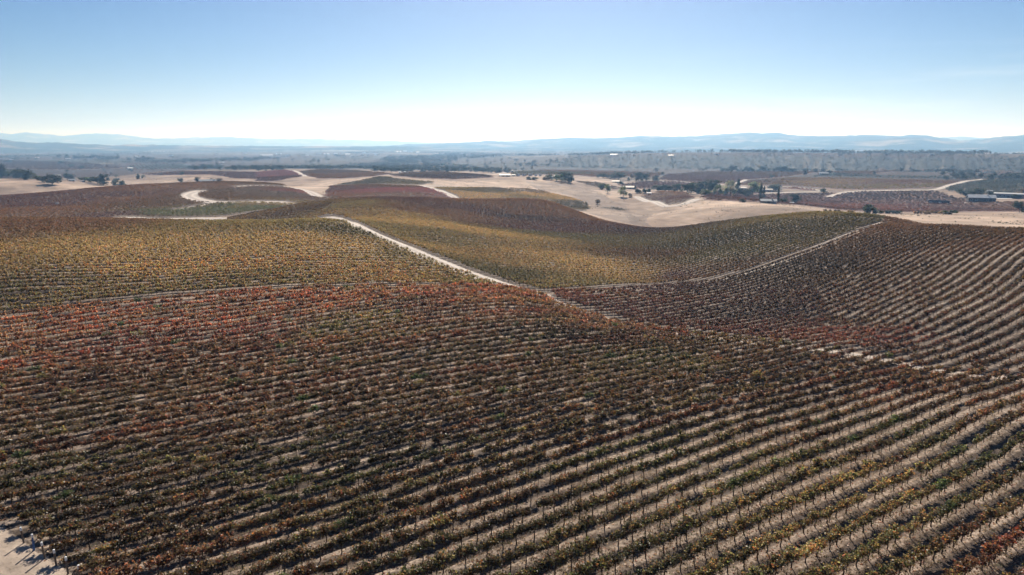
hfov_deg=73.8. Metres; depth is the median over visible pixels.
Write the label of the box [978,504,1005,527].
grape vine
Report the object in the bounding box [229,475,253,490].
grape vine
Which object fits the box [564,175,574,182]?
tree
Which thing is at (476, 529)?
grape vine
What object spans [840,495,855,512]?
grape vine
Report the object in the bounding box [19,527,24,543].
end post
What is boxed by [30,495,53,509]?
grape vine
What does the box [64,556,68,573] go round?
end post
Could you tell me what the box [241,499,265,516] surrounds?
grape vine
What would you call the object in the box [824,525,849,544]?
grape vine
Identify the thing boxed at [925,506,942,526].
grape vine
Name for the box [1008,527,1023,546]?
grape vine
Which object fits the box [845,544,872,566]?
grape vine
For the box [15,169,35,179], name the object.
tree
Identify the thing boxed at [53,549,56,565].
end post
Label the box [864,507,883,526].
grape vine
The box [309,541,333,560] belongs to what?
grape vine
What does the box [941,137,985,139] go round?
hills
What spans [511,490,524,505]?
grape vine
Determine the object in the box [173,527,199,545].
grape vine
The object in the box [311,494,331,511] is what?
grape vine
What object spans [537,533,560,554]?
grape vine
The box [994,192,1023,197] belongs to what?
farm building
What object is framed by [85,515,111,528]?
grape vine
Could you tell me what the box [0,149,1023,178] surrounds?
woodland
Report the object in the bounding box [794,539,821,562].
grape vine
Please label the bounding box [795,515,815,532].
grape vine
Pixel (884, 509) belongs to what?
grape vine
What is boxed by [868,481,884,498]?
grape vine
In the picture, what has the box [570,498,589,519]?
grape vine
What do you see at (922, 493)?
grape vine
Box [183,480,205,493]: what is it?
grape vine
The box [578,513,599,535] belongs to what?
grape vine
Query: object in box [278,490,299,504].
grape vine
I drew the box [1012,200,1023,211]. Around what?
bush
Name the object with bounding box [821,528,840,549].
grape vine
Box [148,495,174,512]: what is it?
grape vine
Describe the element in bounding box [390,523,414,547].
grape vine
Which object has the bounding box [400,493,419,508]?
grape vine
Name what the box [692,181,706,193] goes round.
tree
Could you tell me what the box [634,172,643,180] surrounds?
tree
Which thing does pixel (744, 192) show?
tree
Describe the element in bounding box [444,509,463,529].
grape vine
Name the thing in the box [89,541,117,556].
grape vine
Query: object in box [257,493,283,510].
grape vine
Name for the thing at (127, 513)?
grape vine
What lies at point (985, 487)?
grape vine
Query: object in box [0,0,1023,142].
sky
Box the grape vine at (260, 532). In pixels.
[251,523,277,543]
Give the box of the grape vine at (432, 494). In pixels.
[420,488,438,504]
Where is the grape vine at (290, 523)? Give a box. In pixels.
[274,515,298,536]
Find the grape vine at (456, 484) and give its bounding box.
[452,476,469,493]
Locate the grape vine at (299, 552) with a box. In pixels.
[289,542,314,565]
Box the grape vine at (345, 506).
[333,501,352,517]
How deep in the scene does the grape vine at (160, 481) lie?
59.88 m
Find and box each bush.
[862,204,878,213]
[942,209,958,214]
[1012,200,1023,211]
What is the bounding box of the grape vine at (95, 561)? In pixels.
[77,553,109,573]
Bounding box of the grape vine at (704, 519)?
[694,513,711,531]
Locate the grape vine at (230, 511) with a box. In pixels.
[219,501,240,522]
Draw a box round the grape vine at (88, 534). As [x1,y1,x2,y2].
[77,526,101,549]
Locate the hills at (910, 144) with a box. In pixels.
[597,137,1023,152]
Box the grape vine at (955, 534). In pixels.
[946,526,964,546]
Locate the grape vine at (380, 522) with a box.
[367,512,391,536]
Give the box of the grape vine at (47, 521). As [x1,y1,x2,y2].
[27,512,56,529]
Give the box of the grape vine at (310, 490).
[301,483,320,498]
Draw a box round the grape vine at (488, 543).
[475,536,498,555]
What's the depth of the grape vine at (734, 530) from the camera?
52.08 m
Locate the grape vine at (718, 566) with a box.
[703,558,723,574]
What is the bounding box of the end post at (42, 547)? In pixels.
[40,542,45,558]
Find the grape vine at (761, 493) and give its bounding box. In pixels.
[753,486,769,503]
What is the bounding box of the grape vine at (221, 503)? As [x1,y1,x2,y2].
[209,497,230,509]
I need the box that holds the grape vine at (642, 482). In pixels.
[636,477,650,493]
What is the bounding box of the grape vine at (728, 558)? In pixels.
[717,549,739,572]
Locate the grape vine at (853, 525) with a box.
[844,519,860,538]
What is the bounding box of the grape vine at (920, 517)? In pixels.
[913,508,934,530]
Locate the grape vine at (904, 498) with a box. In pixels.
[895,492,912,511]
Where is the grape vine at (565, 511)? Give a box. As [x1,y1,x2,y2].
[552,504,574,525]
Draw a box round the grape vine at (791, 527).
[781,521,797,539]
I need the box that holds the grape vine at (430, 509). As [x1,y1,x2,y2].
[419,503,440,519]
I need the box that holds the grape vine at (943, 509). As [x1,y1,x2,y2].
[936,505,952,521]
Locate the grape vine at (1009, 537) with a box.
[1001,533,1017,552]
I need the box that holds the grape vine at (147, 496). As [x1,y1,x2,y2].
[138,488,161,502]
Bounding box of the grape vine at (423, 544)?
[411,536,434,559]
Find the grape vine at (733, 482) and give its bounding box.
[724,476,743,495]
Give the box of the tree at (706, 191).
[699,189,711,194]
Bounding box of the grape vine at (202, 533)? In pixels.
[192,522,216,546]
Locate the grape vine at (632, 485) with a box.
[622,479,638,497]
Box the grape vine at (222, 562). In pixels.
[207,553,234,574]
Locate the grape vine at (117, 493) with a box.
[105,488,126,500]
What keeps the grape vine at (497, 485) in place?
on the ground at (18, 555)
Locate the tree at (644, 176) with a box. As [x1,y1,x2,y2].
[642,173,650,179]
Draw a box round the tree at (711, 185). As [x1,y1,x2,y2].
[700,178,721,192]
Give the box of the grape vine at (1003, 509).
[995,505,1007,522]
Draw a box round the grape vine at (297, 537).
[289,526,314,546]
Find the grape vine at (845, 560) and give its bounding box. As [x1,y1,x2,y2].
[831,552,855,574]
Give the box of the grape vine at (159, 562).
[143,552,171,574]
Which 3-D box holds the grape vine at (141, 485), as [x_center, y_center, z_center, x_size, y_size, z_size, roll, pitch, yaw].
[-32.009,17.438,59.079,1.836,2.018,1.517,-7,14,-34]
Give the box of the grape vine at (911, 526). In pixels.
[901,518,924,537]
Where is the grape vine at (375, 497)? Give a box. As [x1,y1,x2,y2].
[365,490,385,503]
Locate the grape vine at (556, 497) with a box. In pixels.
[547,492,564,509]
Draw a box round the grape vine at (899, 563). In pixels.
[889,556,914,574]
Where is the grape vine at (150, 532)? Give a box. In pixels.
[133,526,160,546]
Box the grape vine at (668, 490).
[659,483,676,501]
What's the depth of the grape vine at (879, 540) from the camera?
50.73 m
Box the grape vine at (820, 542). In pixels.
[809,534,827,556]
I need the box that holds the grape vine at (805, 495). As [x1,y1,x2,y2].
[798,488,815,507]
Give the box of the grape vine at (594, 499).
[584,495,602,514]
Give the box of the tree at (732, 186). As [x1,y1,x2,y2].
[721,179,737,195]
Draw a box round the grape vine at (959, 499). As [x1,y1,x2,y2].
[946,493,967,513]
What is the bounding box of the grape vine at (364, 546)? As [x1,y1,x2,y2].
[350,539,375,563]
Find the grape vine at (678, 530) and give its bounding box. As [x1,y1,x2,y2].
[667,523,686,544]
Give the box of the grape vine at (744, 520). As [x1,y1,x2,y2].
[733,513,754,533]
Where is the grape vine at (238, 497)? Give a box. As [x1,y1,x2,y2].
[226,489,250,505]
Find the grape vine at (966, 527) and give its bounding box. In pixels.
[954,519,975,541]
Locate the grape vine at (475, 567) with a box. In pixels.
[461,559,485,574]
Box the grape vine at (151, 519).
[143,508,170,527]
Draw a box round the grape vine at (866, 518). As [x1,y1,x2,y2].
[854,512,873,531]
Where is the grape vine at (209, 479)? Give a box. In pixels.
[198,473,217,487]
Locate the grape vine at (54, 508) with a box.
[41,503,69,514]
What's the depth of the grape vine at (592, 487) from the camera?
59.11 m
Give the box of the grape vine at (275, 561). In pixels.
[269,548,295,571]
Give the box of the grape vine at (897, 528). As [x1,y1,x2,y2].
[889,522,907,541]
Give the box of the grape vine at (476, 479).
[464,472,483,489]
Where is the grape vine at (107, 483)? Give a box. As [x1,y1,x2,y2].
[97,478,117,492]
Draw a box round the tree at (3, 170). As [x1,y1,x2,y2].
[0,163,8,177]
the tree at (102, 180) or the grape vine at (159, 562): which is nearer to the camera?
the grape vine at (159, 562)
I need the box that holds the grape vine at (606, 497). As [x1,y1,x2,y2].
[596,490,618,508]
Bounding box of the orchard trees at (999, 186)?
[128,163,1023,194]
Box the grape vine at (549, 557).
[543,550,567,573]
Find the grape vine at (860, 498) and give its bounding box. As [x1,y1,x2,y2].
[849,491,867,507]
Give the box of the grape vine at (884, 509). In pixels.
[877,502,894,521]
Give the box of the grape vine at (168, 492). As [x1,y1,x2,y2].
[160,484,183,501]
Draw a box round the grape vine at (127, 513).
[109,505,136,526]
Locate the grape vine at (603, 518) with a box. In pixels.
[597,512,615,528]
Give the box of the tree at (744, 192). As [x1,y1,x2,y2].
[737,188,754,195]
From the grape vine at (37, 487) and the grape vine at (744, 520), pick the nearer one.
the grape vine at (744, 520)
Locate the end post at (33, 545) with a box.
[31,534,34,550]
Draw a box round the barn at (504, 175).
[499,174,510,176]
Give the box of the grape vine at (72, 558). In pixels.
[60,548,91,564]
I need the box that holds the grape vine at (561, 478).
[549,473,567,491]
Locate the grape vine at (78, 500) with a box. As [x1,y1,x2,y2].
[63,492,88,509]
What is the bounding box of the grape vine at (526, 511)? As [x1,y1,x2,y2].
[515,506,531,522]
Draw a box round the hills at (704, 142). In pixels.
[391,132,1023,150]
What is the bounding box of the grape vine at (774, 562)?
[766,551,788,574]
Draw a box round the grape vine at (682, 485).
[673,479,691,494]
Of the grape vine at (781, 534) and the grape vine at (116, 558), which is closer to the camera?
the grape vine at (116, 558)
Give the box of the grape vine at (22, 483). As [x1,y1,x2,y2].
[13,477,38,488]
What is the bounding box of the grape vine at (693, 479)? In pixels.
[684,473,701,490]
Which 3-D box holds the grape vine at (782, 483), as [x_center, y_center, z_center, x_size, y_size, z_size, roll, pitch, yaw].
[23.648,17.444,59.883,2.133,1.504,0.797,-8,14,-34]
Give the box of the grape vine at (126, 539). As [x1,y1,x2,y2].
[109,532,137,552]
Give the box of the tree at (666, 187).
[660,184,671,190]
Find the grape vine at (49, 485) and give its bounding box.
[43,478,67,495]
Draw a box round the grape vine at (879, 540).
[871,535,887,553]
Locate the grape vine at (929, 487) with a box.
[922,483,937,498]
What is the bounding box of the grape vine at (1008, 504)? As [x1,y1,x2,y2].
[995,497,1019,517]
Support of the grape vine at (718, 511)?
on the ground at (18, 555)
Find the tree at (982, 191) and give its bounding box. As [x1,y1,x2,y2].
[971,188,985,194]
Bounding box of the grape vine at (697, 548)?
[684,540,705,562]
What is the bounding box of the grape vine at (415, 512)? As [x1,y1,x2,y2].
[405,502,427,525]
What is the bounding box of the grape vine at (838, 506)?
[830,500,845,517]
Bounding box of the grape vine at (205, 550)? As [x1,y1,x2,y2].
[188,542,213,562]
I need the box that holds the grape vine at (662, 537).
[655,529,673,550]
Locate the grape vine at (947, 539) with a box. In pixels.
[934,531,955,553]
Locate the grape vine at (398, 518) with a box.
[387,508,409,529]
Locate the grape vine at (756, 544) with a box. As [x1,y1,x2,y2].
[749,536,768,558]
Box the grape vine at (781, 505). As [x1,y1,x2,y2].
[774,498,791,518]
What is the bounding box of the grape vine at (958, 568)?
[949,563,967,574]
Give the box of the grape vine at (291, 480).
[283,473,302,492]
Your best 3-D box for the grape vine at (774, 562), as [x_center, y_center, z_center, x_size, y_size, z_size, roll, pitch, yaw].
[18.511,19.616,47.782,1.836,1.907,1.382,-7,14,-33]
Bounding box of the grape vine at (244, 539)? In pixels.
[232,532,256,549]
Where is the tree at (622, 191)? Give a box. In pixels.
[618,186,627,196]
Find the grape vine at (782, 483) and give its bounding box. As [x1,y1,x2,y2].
[776,476,791,492]
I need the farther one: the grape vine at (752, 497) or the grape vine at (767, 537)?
the grape vine at (752, 497)
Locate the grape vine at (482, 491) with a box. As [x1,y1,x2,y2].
[470,484,489,503]
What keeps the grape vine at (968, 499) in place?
on the ground at (18, 555)
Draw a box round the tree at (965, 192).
[956,189,977,195]
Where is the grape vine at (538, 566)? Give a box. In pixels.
[526,558,550,574]
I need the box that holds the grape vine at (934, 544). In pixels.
[926,537,946,560]
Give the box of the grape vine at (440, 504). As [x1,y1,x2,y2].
[435,493,456,514]
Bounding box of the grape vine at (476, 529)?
[468,522,488,539]
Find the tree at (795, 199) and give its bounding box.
[788,193,801,202]
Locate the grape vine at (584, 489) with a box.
[574,482,589,497]
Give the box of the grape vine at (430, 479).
[420,473,438,490]
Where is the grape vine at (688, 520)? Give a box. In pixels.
[675,513,698,537]
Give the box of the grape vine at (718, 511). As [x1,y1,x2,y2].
[707,504,730,523]
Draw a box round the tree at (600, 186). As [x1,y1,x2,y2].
[598,183,605,189]
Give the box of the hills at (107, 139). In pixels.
[0,132,435,145]
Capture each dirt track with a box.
[127,217,223,219]
[181,191,285,202]
[234,185,328,197]
[328,217,525,292]
[415,185,457,197]
[604,225,874,290]
[635,197,698,206]
[676,333,1023,379]
[827,179,980,196]
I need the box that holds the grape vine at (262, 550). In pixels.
[251,545,276,561]
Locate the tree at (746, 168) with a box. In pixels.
[744,166,752,170]
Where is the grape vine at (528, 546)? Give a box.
[517,540,538,561]
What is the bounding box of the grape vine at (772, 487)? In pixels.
[765,481,781,498]
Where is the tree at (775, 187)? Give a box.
[769,184,781,190]
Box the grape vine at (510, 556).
[500,548,521,567]
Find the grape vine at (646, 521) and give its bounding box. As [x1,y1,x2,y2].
[639,516,656,532]
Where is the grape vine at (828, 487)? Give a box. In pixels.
[819,480,834,498]
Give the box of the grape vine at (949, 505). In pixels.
[941,499,958,517]
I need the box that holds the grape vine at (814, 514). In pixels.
[805,509,827,526]
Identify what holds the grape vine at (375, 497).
on the ground at (18, 555)
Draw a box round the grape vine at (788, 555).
[779,542,804,567]
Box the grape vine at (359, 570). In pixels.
[349,559,375,574]
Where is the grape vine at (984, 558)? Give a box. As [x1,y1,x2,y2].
[974,550,998,570]
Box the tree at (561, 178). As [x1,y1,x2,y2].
[558,174,564,182]
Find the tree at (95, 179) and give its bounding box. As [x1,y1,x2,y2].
[89,176,99,183]
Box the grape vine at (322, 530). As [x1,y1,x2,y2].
[315,521,338,540]
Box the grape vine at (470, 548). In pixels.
[452,540,477,563]
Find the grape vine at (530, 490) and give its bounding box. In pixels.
[521,483,539,501]
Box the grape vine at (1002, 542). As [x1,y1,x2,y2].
[986,534,1009,557]
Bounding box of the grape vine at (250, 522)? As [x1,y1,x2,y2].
[237,515,260,532]
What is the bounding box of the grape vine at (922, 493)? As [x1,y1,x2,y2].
[916,488,928,503]
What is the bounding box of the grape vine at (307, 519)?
[294,511,316,528]
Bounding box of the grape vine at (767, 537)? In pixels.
[760,530,780,552]
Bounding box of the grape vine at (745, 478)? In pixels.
[735,474,751,490]
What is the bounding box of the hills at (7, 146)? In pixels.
[0,139,431,152]
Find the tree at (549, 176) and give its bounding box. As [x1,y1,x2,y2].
[545,174,552,179]
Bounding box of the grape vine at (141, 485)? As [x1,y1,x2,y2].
[130,476,153,492]
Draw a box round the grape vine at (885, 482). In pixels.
[875,476,890,493]
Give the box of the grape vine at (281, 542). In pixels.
[265,534,293,554]
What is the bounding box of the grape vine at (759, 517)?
[752,510,771,529]
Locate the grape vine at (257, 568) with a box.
[246,558,274,574]
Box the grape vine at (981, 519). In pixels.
[972,512,989,531]
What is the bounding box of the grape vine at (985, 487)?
[975,479,995,499]
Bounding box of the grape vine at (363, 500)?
[347,493,372,508]
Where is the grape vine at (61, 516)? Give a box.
[53,506,79,526]
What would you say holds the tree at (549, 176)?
on the ground at (18, 555)
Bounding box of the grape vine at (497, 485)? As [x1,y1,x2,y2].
[485,480,505,497]
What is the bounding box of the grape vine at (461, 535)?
[451,526,473,546]
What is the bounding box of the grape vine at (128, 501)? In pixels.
[115,493,141,509]
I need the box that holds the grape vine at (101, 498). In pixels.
[83,493,108,505]
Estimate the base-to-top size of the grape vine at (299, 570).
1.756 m
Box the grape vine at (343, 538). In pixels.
[328,529,353,552]
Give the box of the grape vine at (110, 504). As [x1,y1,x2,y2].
[96,499,120,517]
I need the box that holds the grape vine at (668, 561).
[659,553,676,574]
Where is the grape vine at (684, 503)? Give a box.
[675,496,693,514]
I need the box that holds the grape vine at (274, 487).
[264,478,288,494]
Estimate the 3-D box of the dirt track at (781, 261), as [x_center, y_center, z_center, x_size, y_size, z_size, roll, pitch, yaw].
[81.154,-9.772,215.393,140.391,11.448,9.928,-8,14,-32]
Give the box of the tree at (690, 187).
[682,182,698,193]
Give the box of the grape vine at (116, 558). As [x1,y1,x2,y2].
[101,548,130,568]
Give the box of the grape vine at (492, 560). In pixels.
[480,553,503,574]
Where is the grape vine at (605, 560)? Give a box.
[590,552,612,574]
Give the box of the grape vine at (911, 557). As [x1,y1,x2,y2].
[902,550,921,571]
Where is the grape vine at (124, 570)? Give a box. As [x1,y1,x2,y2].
[114,559,143,574]
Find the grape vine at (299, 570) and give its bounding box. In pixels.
[290,560,317,574]
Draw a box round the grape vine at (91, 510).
[75,502,102,521]
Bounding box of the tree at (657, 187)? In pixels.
[651,184,663,190]
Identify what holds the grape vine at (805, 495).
on the ground at (18, 555)
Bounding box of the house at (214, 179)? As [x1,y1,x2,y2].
[198,178,221,181]
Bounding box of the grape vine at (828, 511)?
[820,504,836,522]
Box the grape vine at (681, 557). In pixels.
[671,551,692,569]
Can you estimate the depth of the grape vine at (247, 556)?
48.98 m
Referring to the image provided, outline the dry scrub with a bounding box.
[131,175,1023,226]
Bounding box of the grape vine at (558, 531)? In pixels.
[545,525,568,547]
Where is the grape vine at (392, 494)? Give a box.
[386,486,406,498]
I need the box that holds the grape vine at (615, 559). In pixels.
[607,550,625,570]
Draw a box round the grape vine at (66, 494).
[52,489,76,500]
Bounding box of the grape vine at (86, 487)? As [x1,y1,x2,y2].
[71,481,98,498]
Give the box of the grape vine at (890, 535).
[874,525,901,548]
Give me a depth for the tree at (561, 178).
816.38 m
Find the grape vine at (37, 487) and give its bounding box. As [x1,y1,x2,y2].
[18,480,45,499]
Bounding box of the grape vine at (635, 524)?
[622,517,643,538]
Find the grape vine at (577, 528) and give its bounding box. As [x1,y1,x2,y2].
[566,521,586,539]
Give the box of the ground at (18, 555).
[0,151,1023,574]
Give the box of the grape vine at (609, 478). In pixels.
[599,474,613,489]
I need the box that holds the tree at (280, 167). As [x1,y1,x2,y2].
[275,165,285,169]
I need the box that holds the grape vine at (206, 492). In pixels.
[190,488,212,503]
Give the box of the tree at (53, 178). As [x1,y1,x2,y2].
[40,173,62,184]
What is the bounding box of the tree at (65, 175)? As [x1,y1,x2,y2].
[63,173,72,179]
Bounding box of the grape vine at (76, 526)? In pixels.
[57,518,86,538]
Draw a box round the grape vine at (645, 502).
[636,498,651,512]
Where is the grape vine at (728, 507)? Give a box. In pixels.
[718,500,736,518]
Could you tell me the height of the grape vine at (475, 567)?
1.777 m
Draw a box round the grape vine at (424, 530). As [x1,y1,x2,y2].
[414,522,435,538]
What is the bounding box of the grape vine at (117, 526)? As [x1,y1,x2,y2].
[95,517,125,541]
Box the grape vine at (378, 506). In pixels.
[364,499,386,519]
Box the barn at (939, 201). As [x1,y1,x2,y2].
[928,200,949,203]
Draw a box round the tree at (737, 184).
[735,179,741,194]
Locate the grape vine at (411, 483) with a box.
[402,476,421,495]
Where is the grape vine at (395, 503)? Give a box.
[386,497,406,516]
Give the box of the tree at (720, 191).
[712,184,724,194]
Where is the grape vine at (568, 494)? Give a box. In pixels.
[560,487,578,503]
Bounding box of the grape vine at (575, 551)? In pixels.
[556,540,584,567]
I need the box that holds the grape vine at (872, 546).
[859,539,879,559]
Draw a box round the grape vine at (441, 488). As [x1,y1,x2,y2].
[435,480,453,496]
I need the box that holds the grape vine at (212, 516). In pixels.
[203,510,224,528]
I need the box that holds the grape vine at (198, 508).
[186,500,211,516]
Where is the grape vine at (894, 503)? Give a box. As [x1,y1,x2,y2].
[884,498,900,515]
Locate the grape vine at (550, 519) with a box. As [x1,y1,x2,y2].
[538,512,560,532]
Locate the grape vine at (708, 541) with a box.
[694,532,716,555]
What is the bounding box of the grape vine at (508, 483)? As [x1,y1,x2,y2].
[501,476,517,492]
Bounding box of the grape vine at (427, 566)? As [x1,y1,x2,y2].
[417,554,444,574]
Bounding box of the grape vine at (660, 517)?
[651,507,669,527]
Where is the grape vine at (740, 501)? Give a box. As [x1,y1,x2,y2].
[731,494,751,513]
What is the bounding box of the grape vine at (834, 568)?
[823,562,843,574]
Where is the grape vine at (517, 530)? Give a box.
[506,522,528,543]
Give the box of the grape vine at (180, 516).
[167,508,192,524]
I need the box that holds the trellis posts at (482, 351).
[0,223,1023,574]
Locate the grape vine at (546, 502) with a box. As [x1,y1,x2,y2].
[534,495,555,514]
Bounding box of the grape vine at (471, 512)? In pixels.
[461,507,480,523]
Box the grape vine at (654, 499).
[648,491,664,507]
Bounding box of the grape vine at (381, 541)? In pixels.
[370,533,391,555]
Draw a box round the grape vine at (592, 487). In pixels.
[587,479,600,494]
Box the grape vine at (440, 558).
[430,548,454,572]
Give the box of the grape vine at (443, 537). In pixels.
[430,529,457,551]
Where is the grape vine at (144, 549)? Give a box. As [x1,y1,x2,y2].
[126,543,152,563]
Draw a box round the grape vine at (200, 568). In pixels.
[181,556,211,574]
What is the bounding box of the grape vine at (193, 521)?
[182,513,207,529]
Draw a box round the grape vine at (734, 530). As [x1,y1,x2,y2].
[726,523,746,540]
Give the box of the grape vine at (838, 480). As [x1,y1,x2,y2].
[826,474,843,493]
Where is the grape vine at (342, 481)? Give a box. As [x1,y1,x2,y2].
[333,474,352,486]
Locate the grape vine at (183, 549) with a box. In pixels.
[164,542,196,568]
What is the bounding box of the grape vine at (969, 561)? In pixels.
[953,552,984,574]
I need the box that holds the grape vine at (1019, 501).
[1008,496,1022,513]
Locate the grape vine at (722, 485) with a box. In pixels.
[714,480,731,499]
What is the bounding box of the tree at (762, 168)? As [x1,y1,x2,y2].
[759,166,767,170]
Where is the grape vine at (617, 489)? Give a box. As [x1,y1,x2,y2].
[610,483,628,501]
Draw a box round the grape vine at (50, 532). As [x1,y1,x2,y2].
[35,525,61,543]
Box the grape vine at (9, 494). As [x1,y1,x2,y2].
[0,486,22,506]
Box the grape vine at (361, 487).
[349,483,369,499]
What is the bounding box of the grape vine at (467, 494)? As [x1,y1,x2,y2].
[457,486,478,507]
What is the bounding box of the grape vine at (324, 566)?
[313,558,336,574]
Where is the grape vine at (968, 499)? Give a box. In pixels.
[960,491,974,507]
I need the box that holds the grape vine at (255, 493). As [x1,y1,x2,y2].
[241,487,264,501]
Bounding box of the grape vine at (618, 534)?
[609,527,627,545]
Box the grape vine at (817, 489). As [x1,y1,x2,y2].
[805,482,822,502]
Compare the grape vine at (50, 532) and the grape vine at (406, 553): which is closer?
the grape vine at (406, 553)
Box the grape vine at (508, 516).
[498,510,518,525]
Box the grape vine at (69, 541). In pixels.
[49,536,77,555]
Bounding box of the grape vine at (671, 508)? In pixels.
[661,503,681,522]
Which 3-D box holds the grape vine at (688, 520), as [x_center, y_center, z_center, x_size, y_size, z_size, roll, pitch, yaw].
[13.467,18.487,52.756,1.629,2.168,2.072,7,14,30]
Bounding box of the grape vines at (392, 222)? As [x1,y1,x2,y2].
[0,160,1023,574]
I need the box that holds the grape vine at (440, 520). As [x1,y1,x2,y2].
[428,511,451,530]
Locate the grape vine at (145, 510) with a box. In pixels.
[131,502,155,522]
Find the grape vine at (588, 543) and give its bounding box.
[575,536,597,559]
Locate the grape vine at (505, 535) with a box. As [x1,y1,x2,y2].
[489,528,514,549]
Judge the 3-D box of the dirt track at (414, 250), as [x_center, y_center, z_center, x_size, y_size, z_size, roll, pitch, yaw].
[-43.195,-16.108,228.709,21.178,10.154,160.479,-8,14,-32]
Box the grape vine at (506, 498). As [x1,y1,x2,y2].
[493,493,515,511]
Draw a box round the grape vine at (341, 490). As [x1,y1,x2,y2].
[329,485,354,504]
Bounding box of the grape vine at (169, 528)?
[157,520,181,539]
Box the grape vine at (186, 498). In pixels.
[170,492,193,510]
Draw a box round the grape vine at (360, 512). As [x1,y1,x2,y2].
[346,504,370,529]
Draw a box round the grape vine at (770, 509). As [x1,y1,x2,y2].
[759,504,782,522]
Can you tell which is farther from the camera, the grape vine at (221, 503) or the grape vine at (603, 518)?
the grape vine at (221, 503)
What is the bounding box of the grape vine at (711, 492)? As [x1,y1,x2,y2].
[700,487,723,504]
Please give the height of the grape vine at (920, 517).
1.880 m
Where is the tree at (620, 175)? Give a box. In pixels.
[611,171,627,179]
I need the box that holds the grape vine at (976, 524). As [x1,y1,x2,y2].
[968,518,979,536]
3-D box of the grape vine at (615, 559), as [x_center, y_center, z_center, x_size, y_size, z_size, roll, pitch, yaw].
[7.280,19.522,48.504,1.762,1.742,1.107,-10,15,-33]
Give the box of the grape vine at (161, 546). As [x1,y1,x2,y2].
[149,537,177,557]
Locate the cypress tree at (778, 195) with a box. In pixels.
[777,187,779,202]
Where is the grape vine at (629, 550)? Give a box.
[620,540,645,562]
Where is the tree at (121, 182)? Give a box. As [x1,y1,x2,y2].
[112,180,125,184]
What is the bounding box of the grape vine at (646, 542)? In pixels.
[637,531,659,556]
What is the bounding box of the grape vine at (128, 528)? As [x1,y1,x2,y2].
[118,521,145,533]
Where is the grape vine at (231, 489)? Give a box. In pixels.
[213,485,234,500]
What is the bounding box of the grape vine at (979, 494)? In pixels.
[969,488,983,504]
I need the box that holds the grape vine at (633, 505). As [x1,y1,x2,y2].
[626,499,640,517]
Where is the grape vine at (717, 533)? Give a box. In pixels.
[705,527,727,547]
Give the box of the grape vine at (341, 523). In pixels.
[333,516,356,531]
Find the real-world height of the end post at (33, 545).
1.775 m
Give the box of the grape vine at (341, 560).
[332,551,358,570]
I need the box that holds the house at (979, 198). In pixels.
[966,194,996,201]
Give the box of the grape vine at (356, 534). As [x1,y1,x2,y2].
[351,522,372,542]
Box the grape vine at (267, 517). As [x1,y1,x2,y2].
[257,511,282,527]
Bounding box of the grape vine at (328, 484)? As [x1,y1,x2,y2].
[316,479,336,496]
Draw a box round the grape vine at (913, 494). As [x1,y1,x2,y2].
[904,487,921,508]
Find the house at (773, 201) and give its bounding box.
[760,198,777,203]
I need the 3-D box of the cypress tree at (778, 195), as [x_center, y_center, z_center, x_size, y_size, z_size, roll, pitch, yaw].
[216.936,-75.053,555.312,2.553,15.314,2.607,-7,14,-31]
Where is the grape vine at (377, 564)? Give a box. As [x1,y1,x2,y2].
[370,552,395,573]
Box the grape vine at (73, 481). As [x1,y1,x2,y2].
[63,473,89,490]
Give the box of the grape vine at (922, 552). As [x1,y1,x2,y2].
[911,542,933,565]
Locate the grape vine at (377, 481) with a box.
[363,474,387,493]
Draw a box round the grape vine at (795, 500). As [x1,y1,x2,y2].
[783,494,804,513]
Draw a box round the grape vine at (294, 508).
[277,500,300,519]
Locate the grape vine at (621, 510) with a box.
[611,501,631,522]
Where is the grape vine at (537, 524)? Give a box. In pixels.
[524,518,546,537]
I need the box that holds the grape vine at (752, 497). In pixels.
[746,492,757,509]
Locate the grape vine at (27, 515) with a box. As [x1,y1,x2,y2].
[17,505,44,521]
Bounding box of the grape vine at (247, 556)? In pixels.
[227,549,257,568]
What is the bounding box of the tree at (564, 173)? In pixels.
[558,170,572,181]
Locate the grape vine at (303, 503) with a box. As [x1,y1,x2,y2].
[295,496,315,515]
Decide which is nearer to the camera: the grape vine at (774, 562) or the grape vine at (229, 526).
the grape vine at (774, 562)
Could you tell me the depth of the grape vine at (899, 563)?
47.47 m
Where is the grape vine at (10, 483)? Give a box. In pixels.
[0,477,15,494]
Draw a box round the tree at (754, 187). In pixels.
[748,181,759,195]
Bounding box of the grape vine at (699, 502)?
[691,495,707,509]
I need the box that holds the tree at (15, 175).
[7,168,25,178]
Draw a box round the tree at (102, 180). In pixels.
[99,174,109,184]
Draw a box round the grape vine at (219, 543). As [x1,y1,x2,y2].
[212,531,237,554]
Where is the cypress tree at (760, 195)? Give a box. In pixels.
[759,183,762,198]
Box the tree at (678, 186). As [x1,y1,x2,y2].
[672,183,683,191]
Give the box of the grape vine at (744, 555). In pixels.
[734,543,756,566]
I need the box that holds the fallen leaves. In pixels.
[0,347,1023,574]
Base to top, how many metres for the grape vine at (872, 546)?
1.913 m
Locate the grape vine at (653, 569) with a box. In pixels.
[642,559,664,574]
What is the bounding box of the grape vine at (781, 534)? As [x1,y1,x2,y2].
[773,529,793,546]
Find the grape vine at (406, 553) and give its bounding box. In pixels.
[391,544,416,565]
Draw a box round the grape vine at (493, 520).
[481,515,501,533]
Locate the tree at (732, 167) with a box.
[728,165,737,170]
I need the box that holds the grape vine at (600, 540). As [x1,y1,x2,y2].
[591,534,607,551]
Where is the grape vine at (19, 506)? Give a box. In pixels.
[8,498,33,512]
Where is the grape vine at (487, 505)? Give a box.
[475,498,495,518]
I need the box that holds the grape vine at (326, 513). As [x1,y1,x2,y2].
[315,509,334,521]
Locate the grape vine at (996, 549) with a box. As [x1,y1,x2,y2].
[979,539,1002,564]
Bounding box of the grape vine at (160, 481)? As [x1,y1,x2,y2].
[148,476,168,491]
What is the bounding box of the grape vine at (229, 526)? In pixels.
[214,519,239,537]

